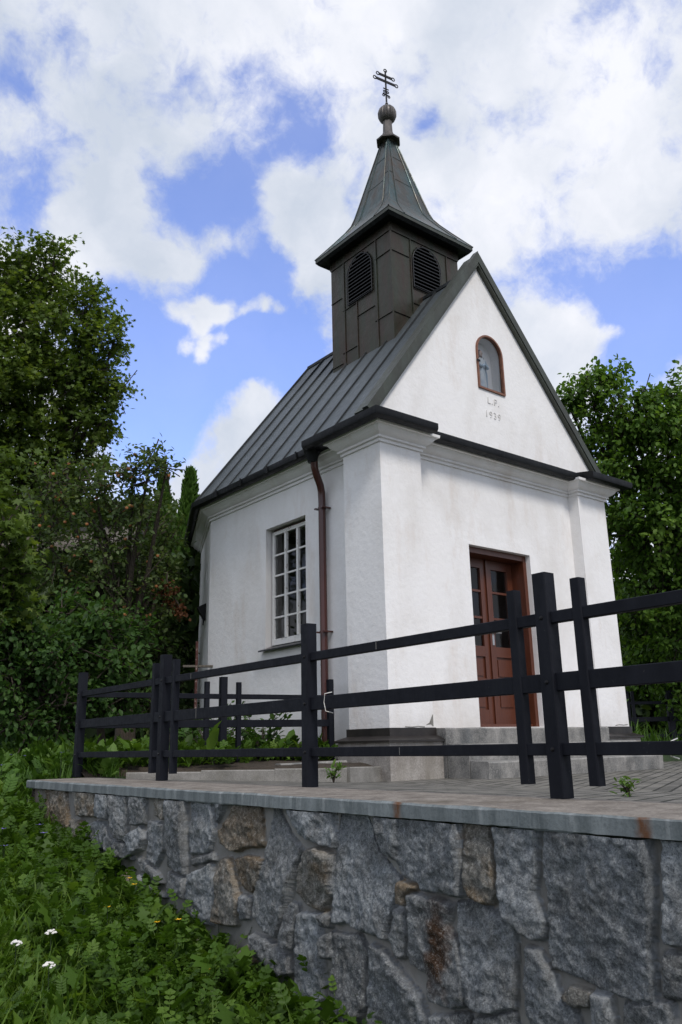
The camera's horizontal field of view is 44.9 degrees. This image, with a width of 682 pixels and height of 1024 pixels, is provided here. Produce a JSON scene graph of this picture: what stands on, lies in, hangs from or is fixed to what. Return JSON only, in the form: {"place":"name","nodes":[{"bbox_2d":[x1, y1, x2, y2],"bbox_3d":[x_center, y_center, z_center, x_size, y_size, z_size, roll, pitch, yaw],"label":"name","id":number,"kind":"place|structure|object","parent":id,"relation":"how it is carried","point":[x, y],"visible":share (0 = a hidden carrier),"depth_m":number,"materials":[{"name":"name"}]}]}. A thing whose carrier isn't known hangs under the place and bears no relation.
{"place":"outdoors","nodes":[
{"label":"outdoors","id":0,"kind":"place"},
{"bbox_2d":[0,0,681,580],"label":"sky","id":1,"kind":"structure","parent":0,"point":[204,155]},
{"bbox_2d":[27,755,681,841],"bbox_3d":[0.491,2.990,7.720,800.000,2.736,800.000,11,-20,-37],"label":"ground","id":2,"kind":"structure","parent":0,"point":[666,758],"depth_m":9.64,"materials":[{"name":"grey concrete"}]},
{"bbox_2d":[11,939,21,966],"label":"yarrow flower","id":3,"kind":"object","parent":2,"relation":"on","point":[18,942],"visible":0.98,"depth_m":3.62,"materials":[{"name":"white plant"}]},
{"bbox_2d":[0,439,50,631],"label":"maple sapling","id":4,"kind":"object","parent":2,"relation":"on","point":[21,565],"visible":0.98,"depth_m":8.95,"materials":[{"name":"green plant"}]},
{"bbox_2d":[42,961,55,991],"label":"yarrow flower","id":5,"kind":"object","parent":2,"relation":"on","point":[47,963],"visible":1,"depth_m":3.42,"materials":[{"name":"white plant"}]},
{"bbox_2d":[45,929,56,959],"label":"yarrow flower","id":6,"kind":"object","parent":2,"relation":"on","point":[50,931],"visible":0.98,"depth_m":3.80,"materials":[{"name":"white plant"}]},
{"bbox_2d":[0,597,105,752],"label":"elder bush","id":7,"kind":"object","parent":2,"relation":"on","point":[26,668],"visible":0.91,"depth_m":9.00,"materials":[{"name":"green plant"}]},
{"bbox_2d":[0,226,145,532],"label":"maple tree","id":8,"kind":"object","parent":2,"relation":"on","point":[82,379],"visible":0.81,"depth_m":15.78,"materials":[{"name":"green plant"}]},
{"bbox_2d":[2,526,143,731],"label":"tree","id":9,"kind":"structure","parent":2,"relation":"on","point":[70,541],"depth_m":15.32,"materials":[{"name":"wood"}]},
{"bbox_2d":[0,433,200,745],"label":"apple tree","id":10,"kind":"object","parent":2,"relation":"on","point":[129,583],"visible":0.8,"depth_m":11.41,"materials":[{"name":"green plant"}]},
{"bbox_2d":[153,572,190,621],"bbox_3d":[-2.363,1.196,11.598,0.526,0.702,0.346,1,-16,-7],"label":"dry branch","id":11,"kind":"object","parent":10,"relation":"attached to","point":[178,612],"visible":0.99,"depth_m":11.56,"materials":[{"name":"brown plant"}]},
{"bbox_2d":[32,579,179,743],"bbox_3d":[-2.866,1.927,9.821,1.794,2.543,1.627,1,-16,-6],"label":"elder bush","id":12,"kind":"object","parent":2,"relation":"on","point":[98,666],"visible":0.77,"depth_m":9.77,"materials":[{"name":"green plant"}]},
{"bbox_2d":[149,474,174,544],"bbox_3d":[-3.598,1.872,16.299,1.069,5.650,1.097,11,-20,-37],"label":"thuja","id":13,"kind":"object","parent":2,"relation":"on","point":[167,493],"visible":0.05,"depth_m":16.77,"materials":[{"name":"green plant"}]},
{"bbox_2d":[132,615,199,741],"bbox_3d":[-2.742,2.718,12.442,1.348,2.382,1.388,-3,-16,6],"label":"bramble bush","id":14,"kind":"object","parent":2,"relation":"on","point":[168,641],"visible":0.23,"depth_m":12.49,"materials":[{"name":"green plant"}]},
{"bbox_2d":[171,465,199,664],"bbox_3d":[-2.886,1.714,15.309,1.249,5.471,1.201,11,-20,-37],"label":"thuja","id":15,"kind":"object","parent":2,"relation":"on","point":[190,488],"visible":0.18,"depth_m":15.73,"materials":[{"name":"green plant"}]},
{"bbox_2d":[0,774,381,1023],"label":"ground weeds","id":16,"kind":"object","parent":2,"relation":"on","point":[128,964],"visible":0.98,"depth_m":3.75,"materials":[{"name":"green plant"}]},
{"bbox_2d":[183,642,212,708],"bbox_3d":[-1.878,2.544,10.979,0.481,1.628,0.038,-1,-16,-1],"label":"cross","id":17,"kind":"object","parent":2,"relation":"on","point":[196,666],"visible":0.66,"depth_m":11.10,"materials":[{"name":"brown wood"}]},
{"bbox_2d":[81,758,371,777],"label":"soil","id":18,"kind":"structure","parent":2,"relation":"on","point":[261,765],"depth_m":7.57,"materials":[{"name":"soil"}]},
{"bbox_2d":[1,720,337,768],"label":"bed weeds","id":19,"kind":"object","parent":18,"relation":"on","point":[189,742],"visible":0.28,"depth_m":7.85,"materials":[{"name":"green plant"}]},
{"bbox_2d":[178,719,217,741],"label":"bed plant","id":20,"kind":"object","parent":18,"relation":"on","point":[189,732],"visible":0.24,"depth_m":9.22,"materials":[{"name":"green plant"}]},
{"bbox_2d":[178,716,235,744],"bbox_3d":[-1.467,2.457,9.046,0.681,0.613,0.529,-9,-18,26],"label":"bed plant","id":21,"kind":"object","parent":18,"relation":"on","point":[184,730],"visible":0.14,"depth_m":9.03,"materials":[{"name":"green plant"}]},
{"bbox_2d":[85,677,334,764],"bbox_3d":[-1.194,2.055,8.037,2.571,0.880,0.090,8,-18,-30],"label":"fence","id":22,"kind":"object","parent":18,"relation":"on","point":[223,696],"visible":0.56,"depth_m":8.11,"materials":[{"name":"paint"}]},
{"bbox_2d":[198,700,245,739],"bbox_3d":[-1.465,2.594,9.736,0.670,0.725,0.453,11,-20,-37],"label":"bed plant","id":23,"kind":"object","parent":18,"relation":"on","point":[232,733],"visible":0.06,"depth_m":9.77,"materials":[{"name":"green plant"}]},
{"bbox_2d":[209,718,260,745],"bbox_3d":[-1.093,2.366,8.611,0.656,0.538,0.548,2,-16,-10],"label":"bed plant","id":24,"kind":"object","parent":18,"relation":"on","point":[245,735],"visible":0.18,"depth_m":8.69,"materials":[{"name":"green plant"}]},
{"bbox_2d":[241,712,292,758],"bbox_3d":[-0.851,2.305,8.586,0.554,0.629,0.674,11,-20,-37],"label":"bed plant","id":25,"kind":"object","parent":18,"relation":"on","point":[264,736],"visible":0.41,"depth_m":8.55,"materials":[{"name":"green plant"}]},
{"bbox_2d":[255,739,298,759],"bbox_3d":[-0.676,2.451,8.424,0.383,0.258,0.549,11,-20,-37],"label":"bed plant","id":26,"kind":"object","parent":18,"relation":"on","point":[288,741],"visible":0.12,"depth_m":8.39,"materials":[{"name":"green plant"}]},
{"bbox_2d":[268,735,301,745],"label":"bed plant","id":27,"kind":"object","parent":18,"relation":"on","point":[279,736],"visible":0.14,"depth_m":8.57,"materials":[{"name":"green plant"}]},
{"bbox_2d":[275,760,346,764],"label":"edging block","id":28,"kind":"structure","parent":18,"relation":"on","point":[338,761],"depth_m":7.99,"materials":[{"name":"concrete"}]},
{"bbox_2d":[0,494,681,738],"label":"thicket","id":29,"kind":"object","parent":2,"relation":"on","point":[191,588],"visible":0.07,"depth_m":13.79,"materials":[{"name":"green plant"}]},
{"bbox_2d":[0,719,681,801],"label":"meadow grass","id":30,"kind":"structure","parent":2,"relation":"on","point":[47,765],"depth_m":7.43,"materials":[{"name":"green plant"}]},
{"bbox_2d":[26,778,681,1023],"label":"retaining wall","id":31,"kind":"structure","parent":2,"relation":"on","point":[394,921],"depth_m":3.04,"materials":[{"name":"stone"}]},
{"bbox_2d":[72,572,681,798],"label":"fence","id":32,"kind":"object","parent":31,"relation":"on","point":[551,682],"visible":1,"depth_m":3.60,"materials":[{"name":"paint"}]},
{"bbox_2d":[184,69,643,780],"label":"chapel","id":33,"kind":"structure","parent":2,"relation":"on","point":[392,469],"depth_m":10.19,"materials":[{"name":"white paint"}]},
{"bbox_2d":[197,603,205,624],"bbox_3d":[-2.035,1.492,11.990,0.130,0.311,0.180,3,-16,-13],"label":"wall lamp","id":34,"kind":"object","parent":33,"relation":"attached to","point":[201,609],"visible":1,"depth_m":11.94,"materials":[{"name":"black metal"}]},
{"bbox_2d":[258,520,305,651],"bbox_3d":[-0.654,0.893,10.088,0.240,1.560,0.940,11,-20,-37],"label":"window","id":35,"kind":"structure","parent":33,"relation":"in","point":[288,641],"depth_m":10.19,"materials":[{"name":"paint"}]},
{"bbox_2d":[478,350,488,387],"bbox_3d":[1.788,-1.807,10.502,0.254,0.588,0.158,11,-20,-37],"label":"statue","id":36,"kind":"object","parent":33,"relation":"on","point":[483,367],"visible":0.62,"depth_m":10.47,"materials":[{"name":"paint"}]},
{"bbox_2d":[469,546,538,726],"bbox_3d":[1.796,1.486,9.738,1.091,2.050,0.280,11,-20,-37],"label":"door","id":37,"kind":"structure","parent":33,"relation":"in","point":[492,662],"depth_m":9.84,"materials":[{"name":"brown wood"}]},
{"bbox_2d":[556,354,681,733],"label":"walnut tree","id":38,"kind":"object","parent":2,"relation":"on","point":[650,425],"visible":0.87,"depth_m":13.53,"materials":[{"name":"green plant"}]},
{"bbox_2d":[625,690,681,740],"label":"fence","id":39,"kind":"object","parent":2,"relation":"on","point":[670,717],"visible":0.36,"depth_m":13.32,"materials":[{"name":"paint"}]},
{"bbox_2d":[142,761,681,802],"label":"paved court","id":40,"kind":"object","parent":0,"point":[660,785],"visible":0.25,"depth_m":6.14,"materials":[{"name":"grey stone"}]},
{"bbox_2d":[126,766,380,781],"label":"kerb","id":41,"kind":"structure","parent":40,"relation":"on","point":[361,774],"depth_m":7.34,"materials":[{"name":"concrete"}]},
{"bbox_2d":[323,758,345,782],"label":"weed","id":42,"kind":"object","parent":40,"relation":"on","point":[332,775],"visible":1,"depth_m":7.03,"materials":[{"name":"green plant"}]},
{"bbox_2d":[436,727,663,778],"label":"steps","id":43,"kind":"structure","parent":40,"relation":"on","point":[478,767],"depth_m":8.49,"materials":[{"name":"concrete"}]},
{"bbox_2d":[609,776,639,796],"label":"weed","id":44,"kind":"object","parent":40,"relation":"on","point":[627,789],"visible":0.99,"depth_m":3.93,"materials":[{"name":"green plant"}]}
]}

